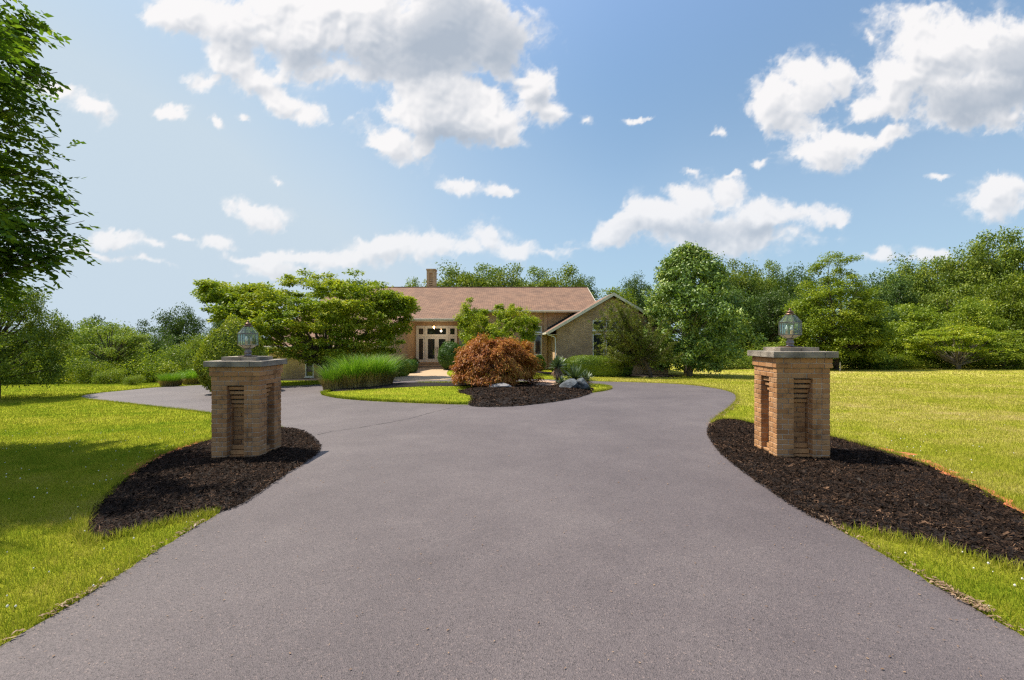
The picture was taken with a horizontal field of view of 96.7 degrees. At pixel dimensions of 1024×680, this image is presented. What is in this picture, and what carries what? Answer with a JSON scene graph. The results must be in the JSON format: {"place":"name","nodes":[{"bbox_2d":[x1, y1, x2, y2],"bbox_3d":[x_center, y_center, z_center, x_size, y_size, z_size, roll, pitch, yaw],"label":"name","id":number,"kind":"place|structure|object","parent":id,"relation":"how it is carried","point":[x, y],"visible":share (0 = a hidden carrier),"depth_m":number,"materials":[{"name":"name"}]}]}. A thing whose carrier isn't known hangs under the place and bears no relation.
{"place":"outdoors","nodes":[
{"label":"outdoors","id":0,"kind":"place"},
{"bbox_2d":[171,369,201,384],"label":"ornamental grass","id":1,"kind":"object","parent":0,"point":[192,378],"depth_m":25.54,"materials":[{"name":"green plant"}]},
{"bbox_2d":[394,367,451,380],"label":"walkway","id":2,"kind":"structure","parent":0,"point":[433,373],"depth_m":27.61,"materials":[{"name":"beige concrete"}]},
{"bbox_2d":[330,383,606,404],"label":"island lawn","id":3,"kind":"structure","parent":0,"point":[415,397],"depth_m":15.72,"materials":[{"name":"green plant"}]},
{"bbox_2d":[331,382,469,391],"bbox_3d":[-4.289,1.868,18.541,5.591,0.227,2.387,0,0,-8],"label":"mulch bed","id":4,"kind":"object","parent":3,"relation":"on","point":[409,384],"visible":0.71,"depth_m":17.98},
{"bbox_2d":[307,362,355,389],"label":"ornamental grass","id":5,"kind":"object","parent":4,"relation":"on","point":[329,380],"depth_m":17.61,"materials":[{"name":"green plant"}]},
{"bbox_2d":[313,352,382,387],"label":"ornamental grass","id":6,"kind":"object","parent":4,"relation":"on","point":[351,380],"depth_m":17.68,"materials":[{"name":"green plant"}]},
{"bbox_2d":[335,351,404,386],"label":"ornamental grass","id":7,"kind":"object","parent":4,"relation":"on","point":[375,379],"depth_m":18.04,"materials":[{"name":"green plant"}]},
{"bbox_2d":[348,355,409,384],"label":"ornamental grass","id":8,"kind":"object","parent":4,"relation":"on","point":[390,377],"depth_m":18.66,"materials":[{"name":"green plant"}]},
{"bbox_2d":[458,381,593,406],"bbox_3d":[0.578,1.771,15.688,4.968,0.294,7.594,0,0,0],"label":"mulch bed","id":9,"kind":"object","parent":3,"relation":"on","point":[502,401],"visible":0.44,"depth_m":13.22,"materials":[{"name":"black wood"}]},
{"bbox_2d":[449,331,544,386],"bbox_3d":[-0.594,0.837,17.834,3.843,2.358,3.671,0,0,0],"label":"maple tree","id":10,"kind":"object","parent":9,"relation":"on","point":[510,361],"visible":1,"depth_m":17.00,"materials":[{"name":"orange plant"}]},
{"bbox_2d":[546,354,568,382],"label":"yucca","id":11,"kind":"object","parent":9,"relation":"on","point":[557,372],"visible":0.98,"depth_m":18.09,"materials":[{"name":"green plant"}]},
{"bbox_2d":[559,378,578,387],"bbox_3d":[2.060,1.672,16.317,0.648,0.564,0.617,0,0,26],"label":"boulder","id":12,"kind":"object","parent":9,"relation":"on","point":[570,383],"visible":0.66,"depth_m":16.16,"materials":[{"name":"grey stone"}]},
{"bbox_2d":[563,364,585,380],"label":"yucca","id":13,"kind":"object","parent":9,"relation":"on","point":[574,372],"visible":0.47,"depth_m":18.17,"materials":[{"name":"green plant"}]},
{"bbox_2d":[576,378,589,389],"bbox_3d":[2.542,1.667,16.374,0.586,0.625,0.503,0,0,33],"label":"boulder","id":14,"kind":"object","parent":9,"relation":"on","point":[582,383],"visible":0.58,"depth_m":16.16,"materials":[{"name":"grey stone"}]},
{"bbox_2d":[0,379,1023,679],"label":"driveway","id":15,"kind":"structure","parent":0,"point":[528,569],"depth_m":3.08,"materials":[{"name":"grey asphalt"}]},
{"bbox_2d":[3,399,1023,679],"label":"dry clippings","id":16,"kind":"object","parent":15,"relation":"on","point":[967,597],"visible":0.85,"depth_m":2.81,"materials":[{"name":"plant"}]},
{"bbox_2d":[0,344,1023,647],"bbox_3d":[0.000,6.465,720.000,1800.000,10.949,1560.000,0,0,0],"label":"lawn","id":17,"kind":"structure","parent":0,"point":[674,372],"depth_m":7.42,"materials":[{"name":"green plant"}]},
{"bbox_2d":[1,359,74,384],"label":"bush","id":18,"kind":"object","parent":17,"relation":"on","point":[37,381],"visible":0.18,"depth_m":28.93,"materials":[{"name":"green plant"}]},
{"bbox_2d":[2,322,77,384],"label":"tree","id":19,"kind":"object","parent":17,"relation":"on","point":[60,344],"visible":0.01,"depth_m":49.51,"materials":[{"name":"green plant"}]},
{"bbox_2d":[0,282,90,397],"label":"drooping tree","id":20,"kind":"object","parent":17,"relation":"on","point":[40,337],"visible":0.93,"depth_m":17.92,"materials":[{"name":"green plant"}]},
{"bbox_2d":[16,354,81,384],"bbox_3d":[-31.611,2.238,30.991,4.305,3.291,3.681,0,0,15],"label":"bush","id":21,"kind":"object","parent":17,"relation":"on","point":[63,370],"visible":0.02,"depth_m":31.28,"materials":[{"name":"green plant"}]},
{"bbox_2d":[0,0,100,312],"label":"zelkova tree","id":22,"kind":"object","parent":17,"relation":"on","point":[16,46],"visible":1,"depth_m":7.91,"materials":[{"name":"green plant"}]},
{"bbox_2d":[61,355,123,383],"bbox_3d":[-27.765,2.222,30.037,3.077,2.541,3.598,0,0,-11],"label":"bush","id":23,"kind":"object","parent":17,"relation":"on","point":[88,369],"visible":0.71,"depth_m":29.55,"materials":[{"name":"green plant"}]},
{"bbox_2d":[64,318,147,374],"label":"tree","id":24,"kind":"object","parent":17,"relation":"on","point":[97,323],"visible":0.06,"depth_m":50.65,"materials":[{"name":"green plant"}]},
{"bbox_2d":[59,322,153,369],"bbox_3d":[-29.943,0.533,34.026,6.171,3.751,5.069,0,0,0],"label":"forked tree","id":25,"kind":"object","parent":17,"relation":"on","point":[130,340],"visible":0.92,"depth_m":33.59,"materials":[{"name":"green plant"}]},
{"bbox_2d":[89,368,127,384],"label":"bush","id":26,"kind":"object","parent":17,"relation":"on","point":[110,377],"visible":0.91,"depth_m":27.78,"materials":[{"name":"green plant"}]},
{"bbox_2d":[90,348,150,383],"bbox_3d":[-29.416,2.488,34.134,4.504,3.839,4.738,0,0,-3],"label":"bush","id":27,"kind":"object","parent":17,"relation":"on","point":[123,359],"visible":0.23,"depth_m":33.61,"materials":[{"name":"green plant"}]},
{"bbox_2d":[72,340,170,379],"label":"tree","id":28,"kind":"object","parent":17,"relation":"on","point":[157,347],"visible":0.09,"depth_m":45.82,"materials":[{"name":"green plant"}]},
{"bbox_2d":[122,374,146,385],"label":"bush","id":29,"kind":"object","parent":17,"relation":"on","point":[130,380],"visible":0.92,"depth_m":25.85,"materials":[{"name":"green plant"}]},
{"bbox_2d":[116,344,167,381],"bbox_3d":[-30.410,2.620,36.874,6.094,4.961,5.792,0,0,19],"label":"bush","id":30,"kind":"object","parent":17,"relation":"on","point":[139,356],"visible":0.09,"depth_m":36.71,"materials":[{"name":"green plant"}]},
{"bbox_2d":[117,319,175,358],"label":"tree","id":31,"kind":"object","parent":17,"relation":"on","point":[142,322],"visible":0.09,"depth_m":60.37,"materials":[{"name":"green plant"}]},
{"bbox_2d":[116,353,186,383],"bbox_3d":[-25.152,2.282,32.023,4.040,2.752,3.454,0,0,-3],"label":"bush","id":32,"kind":"object","parent":17,"relation":"on","point":[153,370],"visible":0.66,"depth_m":31.60,"materials":[{"name":"green plant"}]},
{"bbox_2d":[127,326,189,361],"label":"tree","id":33,"kind":"object","parent":17,"relation":"on","point":[154,330],"visible":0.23,"depth_m":47.85,"materials":[{"name":"green plant"}]},
{"bbox_2d":[140,343,198,379],"bbox_3d":[-25.043,2.172,33.903,4.738,3.996,4.504,0,0,19],"label":"bush","id":34,"kind":"object","parent":17,"relation":"on","point":[173,355],"visible":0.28,"depth_m":33.57,"materials":[{"name":"green plant"}]},
{"bbox_2d":[154,372,188,386],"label":"ornamental grass","id":35,"kind":"object","parent":17,"relation":"on","point":[169,379],"depth_m":24.10,"materials":[{"name":"green plant"}]},
{"bbox_2d":[150,302,209,365],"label":"tree","id":36,"kind":"object","parent":17,"relation":"on","point":[178,328],"visible":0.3,"depth_m":73.79,"materials":[{"name":"green plant"}]},
{"bbox_2d":[178,338,203,369],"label":"tree","id":37,"kind":"object","parent":17,"relation":"on","point":[194,342],"visible":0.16,"depth_m":37.60,"materials":[{"name":"green plant"}]},
{"bbox_2d":[182,332,206,352],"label":"tree","id":38,"kind":"object","parent":17,"relation":"on","point":[198,337],"visible":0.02,"depth_m":45.62,"materials":[{"name":"green plant"}]},
{"bbox_2d":[90,428,318,538],"bbox_3d":[-4.042,1.752,6.683,2.290,0.280,5.894,0,0,-25],"label":"mulch bed","id":39,"kind":"object","parent":17,"relation":"on","point":[171,493],"visible":0.33,"depth_m":4.99,"materials":[{"name":"black wood"}]},
{"bbox_2d":[203,356,286,458],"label":"gate pillar","id":40,"kind":"structure","parent":39,"relation":"on","point":[246,406],"depth_m":6.61,"materials":[{"name":"brick"}]},
{"bbox_2d":[237,321,258,356],"bbox_3d":[-4.020,-0.024,6.930,0.294,0.548,0.259,0,0,-16],"label":"post lantern","id":41,"kind":"object","parent":40,"relation":"on","point":[246,346],"visible":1,"depth_m":6.89,"materials":[{"name":"grey metal"}]},
{"bbox_2d":[204,320,225,338],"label":"tree","id":42,"kind":"object","parent":17,"relation":"on","point":[216,324],"visible":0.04,"depth_m":65.14,"materials":[{"name":"green plant"}]},
{"bbox_2d":[192,313,268,391],"bbox_3d":[-11.367,0.674,18.758,2.934,3.602,2.566,0,0,0],"label":"clipped mound","id":43,"kind":"object","parent":17,"relation":"on","point":[221,341],"visible":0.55,"depth_m":18.09,"materials":[{"name":"green plant"}]},
{"bbox_2d":[189,268,421,373],"bbox_3d":[-10.899,-0.757,25.011,11.734,6.530,8.704,0,0,0],"label":"maple tree","id":44,"kind":"object","parent":17,"relation":"on","point":[259,304],"visible":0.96,"depth_m":23.07,"materials":[{"name":"green plant"}]},
{"bbox_2d":[389,360,410,376],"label":"hedge","id":45,"kind":"object","parent":17,"relation":"on","point":[405,370],"visible":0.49,"depth_m":27.14,"materials":[{"name":"green plant"}]},
{"bbox_2d":[402,358,418,372],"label":"hedge","id":46,"kind":"object","parent":17,"relation":"on","point":[414,364],"visible":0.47,"depth_m":30.81,"materials":[{"name":"green plant"}]},
{"bbox_2d":[401,277,421,286],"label":"tree","id":47,"kind":"object","parent":17,"relation":"on","point":[415,280],"visible":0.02,"depth_m":60.93,"materials":[{"name":"green plant"}]},
{"bbox_2d":[437,340,461,369],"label":"boxwood","id":48,"kind":"object","parent":17,"relation":"on","point":[446,357],"visible":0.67,"depth_m":32.95,"materials":[{"name":"green plant"}]},
{"bbox_2d":[421,259,497,286],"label":"tree","id":49,"kind":"object","parent":17,"relation":"on","point":[462,280],"visible":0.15,"depth_m":57.98,"materials":[{"name":"green plant"}]},
{"bbox_2d":[264,269,679,378],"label":"brick house","id":50,"kind":"structure","parent":17,"relation":"on","point":[564,315],"depth_m":37.50,"materials":[{"name":"brown brick"}]},
{"bbox_2d":[304,359,313,377],"bbox_3d":[-13.475,1.680,30.310,0.650,1.660,0.160,0,0,0],"label":"window","id":51,"kind":"structure","parent":50,"relation":"in","point":[309,373],"depth_m":30.36,"materials":[{"name":"white paint"}]},
{"bbox_2d":[426,337,436,361],"bbox_3d":[-6.870,0.811,38.760,0.916,2.138,0.060,0,0,0],"label":"door","id":52,"kind":"structure","parent":50,"relation":"in","point":[431,342],"depth_m":38.76,"materials":[{"name":"white paint"}]},
{"bbox_2d":[437,337,446,361],"bbox_3d":[-5.950,0.811,38.760,0.916,2.138,0.060,0,0,0],"label":"door","id":53,"kind":"structure","parent":50,"relation":"in","point":[440,340],"depth_m":38.73,"materials":[{"name":"white paint"}]},
{"bbox_2d":[534,334,541,354],"bbox_3d":[2.140,0.350,37.530,0.580,1.700,0.120,0,0,0],"label":"window","id":54,"kind":"structure","parent":50,"relation":"in","point":[538,342],"depth_m":37.56,"materials":[{"name":"glass"}]},
{"bbox_2d":[593,334,604,355],"bbox_3d":[6.200,0.625,32.630,0.840,2.150,0.120,0,0,0],"label":"window","id":55,"kind":"structure","parent":50,"relation":"in","point":[595,338],"depth_m":32.66,"materials":[{"name":"glass"}]},
{"bbox_2d":[470,262,504,285],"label":"tree","id":56,"kind":"object","parent":17,"relation":"on","point":[485,267],"visible":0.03,"depth_m":64.28,"materials":[{"name":"green plant"}]},
{"bbox_2d":[452,297,541,369],"bbox_3d":[-1.010,-0.241,31.021,6.069,5.357,4.504,0,0,0],"label":"maple tree","id":57,"kind":"object","parent":17,"relation":"on","point":[469,329],"visible":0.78,"depth_m":30.47,"materials":[{"name":"green plant"}]},
{"bbox_2d":[479,263,532,286],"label":"tree","id":58,"kind":"object","parent":17,"relation":"on","point":[512,280],"visible":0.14,"depth_m":60.26,"materials":[{"name":"green plant"}]},
{"bbox_2d":[4,414,1022,607],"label":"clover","id":59,"kind":"object","parent":17,"relation":"on","point":[197,516],"visible":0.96,"depth_m":4.87,"materials":[{"name":"green plant"}]},
{"bbox_2d":[516,265,549,286],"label":"tree","id":60,"kind":"object","parent":17,"relation":"on","point":[535,274],"visible":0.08,"depth_m":65.58,"materials":[{"name":"green plant"}]},
{"bbox_2d":[85,418,1023,567],"bbox_3d":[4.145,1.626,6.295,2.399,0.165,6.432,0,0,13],"label":"mulch bed","id":61,"kind":"object","parent":17,"relation":"on","point":[905,518],"visible":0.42,"depth_m":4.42,"materials":[{"name":"black wood"}]},
{"bbox_2d":[535,261,596,300],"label":"tree","id":62,"kind":"object","parent":17,"relation":"on","point":[544,282],"visible":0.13,"depth_m":60.53,"materials":[{"name":"green plant"}]},
{"bbox_2d":[571,273,600,299],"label":"tree","id":63,"kind":"object","parent":17,"relation":"on","point":[588,282],"visible":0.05,"depth_m":65.53,"materials":[{"name":"green plant"}]},
{"bbox_2d":[536,371,681,376],"bbox_3d":[4.689,2.373,32.298,13.959,0.275,5.351,0,0,25],"label":"mulch bed","id":64,"kind":"object","parent":17,"relation":"on","point":[646,375],"visible":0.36,"depth_m":30.30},
{"bbox_2d":[534,354,546,370],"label":"loose shrub","id":65,"kind":"object","parent":64,"relation":"on","point":[544,364],"visible":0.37,"depth_m":33.46,"materials":[{"name":"green plant"}]},
{"bbox_2d":[551,357,567,375],"bbox_3d":[3.178,1.735,29.900,1.315,1.328,1.244,0,0,0],"label":"clipped ball","id":66,"kind":"object","parent":64,"relation":"on","point":[563,362],"visible":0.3,"depth_m":29.54,"materials":[{"name":"green plant"}]},
{"bbox_2d":[565,354,623,376],"bbox_3d":[5.313,1.682,29.602,3.920,1.525,1.691,0,0,0],"label":"long hedge","id":67,"kind":"object","parent":64,"relation":"on","point":[593,365],"visible":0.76,"depth_m":28.93,"materials":[{"name":"green plant"}]},
{"bbox_2d":[618,363,633,376],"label":"loose shrub","id":68,"kind":"object","parent":64,"relation":"on","point":[627,372],"visible":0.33,"depth_m":29.40,"materials":[{"name":"green plant"}]},
{"bbox_2d":[598,285,637,302],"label":"tree","id":69,"kind":"object","parent":17,"relation":"on","point":[626,296],"visible":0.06,"depth_m":51.61,"materials":[{"name":"green plant"}]},
{"bbox_2d":[587,298,682,377],"bbox_3d":[7.574,-0.064,28.540,5.531,5.306,3.707,0,0,0],"label":"juniper tree","id":70,"kind":"object","parent":17,"relation":"on","point":[638,352],"visible":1,"depth_m":28.03,"materials":[{"name":"green plant"}]},
{"bbox_2d":[617,270,652,309],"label":"tree","id":71,"kind":"object","parent":17,"relation":"on","point":[631,285],"visible":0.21,"depth_m":73.43,"materials":[{"name":"green plant"}]},
{"bbox_2d":[623,241,768,375],"bbox_3d":[11.928,-2.034,30.901,8.104,9.431,8.774,0,0,-33],"label":"magnolia tree","id":72,"kind":"object","parent":17,"relation":"on","point":[681,293],"visible":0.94,"depth_m":29.36,"materials":[{"name":"green plant"}]},
{"bbox_2d":[680,342,744,369],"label":"shrub","id":73,"kind":"object","parent":17,"relation":"on","point":[727,364],"visible":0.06,"depth_m":40.87,"materials":[{"name":"green plant"}]},
{"bbox_2d":[697,251,741,336],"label":"tree","id":74,"kind":"object","parent":17,"relation":"on","point":[732,280],"visible":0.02,"depth_m":55.04,"materials":[{"name":"green plant"}]},
{"bbox_2d":[702,286,768,350],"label":"tree","id":75,"kind":"object","parent":17,"relation":"on","point":[748,304],"visible":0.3,"depth_m":48.70,"materials":[{"name":"green plant"}]},
{"bbox_2d":[725,351,754,368],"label":"shrub","id":76,"kind":"object","parent":17,"relation":"on","point":[746,365],"visible":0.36,"depth_m":42.18,"materials":[{"name":"green plant"}]},
{"bbox_2d":[726,257,769,363],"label":"tree","id":77,"kind":"object","parent":17,"relation":"on","point":[747,280],"visible":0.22,"depth_m":56.80,"materials":[{"name":"green plant"}]},
{"bbox_2d":[738,341,782,367],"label":"shrub","id":78,"kind":"object","parent":17,"relation":"on","point":[768,344],"visible":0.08,"depth_m":43.56,"materials":[{"name":"green plant"}]},
{"bbox_2d":[755,259,790,345],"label":"tree","id":79,"kind":"object","parent":17,"relation":"on","point":[772,281],"visible":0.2,"depth_m":59.43,"materials":[{"name":"green plant"}]},
{"bbox_2d":[741,283,808,349],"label":"tree","id":80,"kind":"object","parent":17,"relation":"on","point":[774,312],"visible":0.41,"depth_m":50.76,"materials":[{"name":"green plant"}]},
{"bbox_2d":[747,347,838,457],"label":"gate pillar","id":81,"kind":"structure","parent":17,"relation":"on","point":[792,401],"depth_m":6.09,"materials":[{"name":"brick"}]},
{"bbox_2d":[778,308,802,346],"bbox_3d":[3.910,-0.174,6.400,0.294,0.548,0.259,0,0,-15],"label":"post lantern","id":82,"kind":"object","parent":81,"relation":"on","point":[791,336],"visible":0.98,"depth_m":6.36,"materials":[{"name":"grey metal"}]},
{"bbox_2d":[766,261,822,338],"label":"tree","id":83,"kind":"object","parent":17,"relation":"on","point":[791,280],"visible":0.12,"depth_m":60.64,"materials":[{"name":"green plant"}]},
{"bbox_2d":[637,252,984,361],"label":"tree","id":84,"kind":"object","parent":17,"relation":"on","point":[840,287],"depth_m":67.78,"materials":[{"name":"green plant"}]},
{"bbox_2d":[777,251,897,369],"bbox_3d":[28.231,-2.528,39.985,9.439,10.704,7.961,0,0,0],"label":"locust tree","id":85,"kind":"object","parent":17,"relation":"on","point":[865,338],"visible":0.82,"depth_m":38.70,"materials":[{"name":"green plant"}]},
{"bbox_2d":[839,349,898,368],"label":"shrub","id":86,"kind":"object","parent":17,"relation":"on","point":[849,360],"visible":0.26,"depth_m":40.65,"materials":[{"name":"green plant"}]},
{"bbox_2d":[839,359,903,369],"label":"shrub","id":87,"kind":"object","parent":17,"relation":"on","point":[872,366],"visible":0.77,"depth_m":40.26,"materials":[{"name":"green plant"}]},
{"bbox_2d":[842,267,920,328],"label":"tree","id":88,"kind":"object","parent":17,"relation":"on","point":[892,298],"visible":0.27,"depth_m":54.70,"materials":[{"name":"green plant"}]},
{"bbox_2d":[866,306,928,351],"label":"tree","id":89,"kind":"object","parent":17,"relation":"on","point":[893,316],"visible":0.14,"depth_m":47.09,"materials":[{"name":"green plant"}]},
{"bbox_2d":[878,353,932,369],"bbox_3d":[34.602,2.043,40.931,4.869,1.820,5.693,0,0,13],"label":"shrub","id":90,"kind":"object","parent":17,"relation":"on","point":[907,363],"visible":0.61,"depth_m":39.70,"materials":[{"name":"green plant"}]},
{"bbox_2d":[883,257,940,308],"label":"tree","id":91,"kind":"object","parent":17,"relation":"on","point":[909,269],"visible":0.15,"depth_m":58.75,"materials":[{"name":"green plant"}]},
{"bbox_2d":[880,302,959,367],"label":"tree","id":92,"kind":"object","parent":17,"relation":"on","point":[917,322],"visible":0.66,"depth_m":42.00,"materials":[{"name":"green plant"}]},
{"bbox_2d":[878,447,975,480],"bbox_3d":[5.345,1.579,5.896,0.348,0.017,1.681,0,0,12],"label":"clay strip","id":93,"kind":"object","parent":17,"relation":"on","point":[931,465],"visible":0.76,"depth_m":5.71,"materials":[{"name":"brown soil"}]},
{"bbox_2d":[903,256,971,309],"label":"tree","id":94,"kind":"object","parent":17,"relation":"on","point":[928,274],"visible":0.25,"depth_m":56.89,"materials":[{"name":"green plant"}]},
{"bbox_2d":[906,281,983,352],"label":"tree","id":95,"kind":"object","parent":17,"relation":"on","point":[936,299],"visible":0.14,"depth_m":51.07,"materials":[{"name":"green plant"}]},
{"bbox_2d":[904,352,1000,368],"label":"shrub","id":96,"kind":"object","parent":17,"relation":"on","point":[936,363],"visible":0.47,"depth_m":40.33,"materials":[{"name":"green plant"}]},
{"bbox_2d":[902,324,1018,369],"bbox_3d":[37.475,0.688,38.598,8.072,4.041,5.279,0,0,0],"label":"dogwood tree","id":97,"kind":"object","parent":17,"relation":"on","point":[963,337],"visible":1,"depth_m":38.17,"materials":[{"name":"green plant"}]},
{"bbox_2d":[924,237,1008,303],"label":"tree","id":98,"kind":"object","parent":17,"relation":"on","point":[951,267],"visible":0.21,"depth_m":56.14,"materials":[{"name":"green plant"}]},
{"bbox_2d":[934,296,1011,357],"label":"tree","id":99,"kind":"object","parent":17,"relation":"on","point":[970,310],"visible":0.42,"depth_m":43.90,"materials":[{"name":"green plant"}]},
{"bbox_2d":[937,287,1019,364],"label":"tree","id":100,"kind":"object","parent":17,"relation":"on","point":[981,297],"visible":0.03,"depth_m":50.29,"materials":[{"name":"green plant"}]},
{"bbox_2d":[945,350,1023,369],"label":"shrub","id":101,"kind":"object","parent":17,"relation":"on","point":[1003,360],"visible":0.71,"depth_m":38.09,"materials":[{"name":"green plant"}]},
{"bbox_2d":[955,229,1023,285],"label":"tree","id":102,"kind":"object","parent":17,"relation":"on","point":[988,237],"visible":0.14,"depth_m":56.99,"materials":[{"name":"green plant"}]},
{"bbox_2d":[964,270,1023,339],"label":"tree","id":103,"kind":"object","parent":17,"relation":"on","point":[1015,292],"visible":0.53,"depth_m":45.50,"materials":[{"name":"green plant"}]},
{"bbox_2d":[966,330,1023,367],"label":"tree","id":104,"kind":"object","parent":17,"relation":"on","point":[1016,341],"visible":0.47,"depth_m":39.48,"materials":[{"name":"green plant"}]},
{"bbox_2d":[974,225,1023,308],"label":"tree","id":105,"kind":"object","parent":17,"relation":"on","point":[1013,242],"visible":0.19,"depth_m":55.95,"materials":[{"name":"green plant"}]},
{"bbox_2d":[0,0,1023,340],"label":"sky","id":106,"kind":"structure","parent":0,"point":[689,67],"materials":[{"name":"blue"}]},
{"bbox_2d":[34,0,1023,279],"bbox_3d":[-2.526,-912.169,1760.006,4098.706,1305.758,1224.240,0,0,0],"label":"cloud","id":107,"kind":"structure","parent":0,"point":[954,68],"depth_m":1914.32,"materials":[{"name":"white"}]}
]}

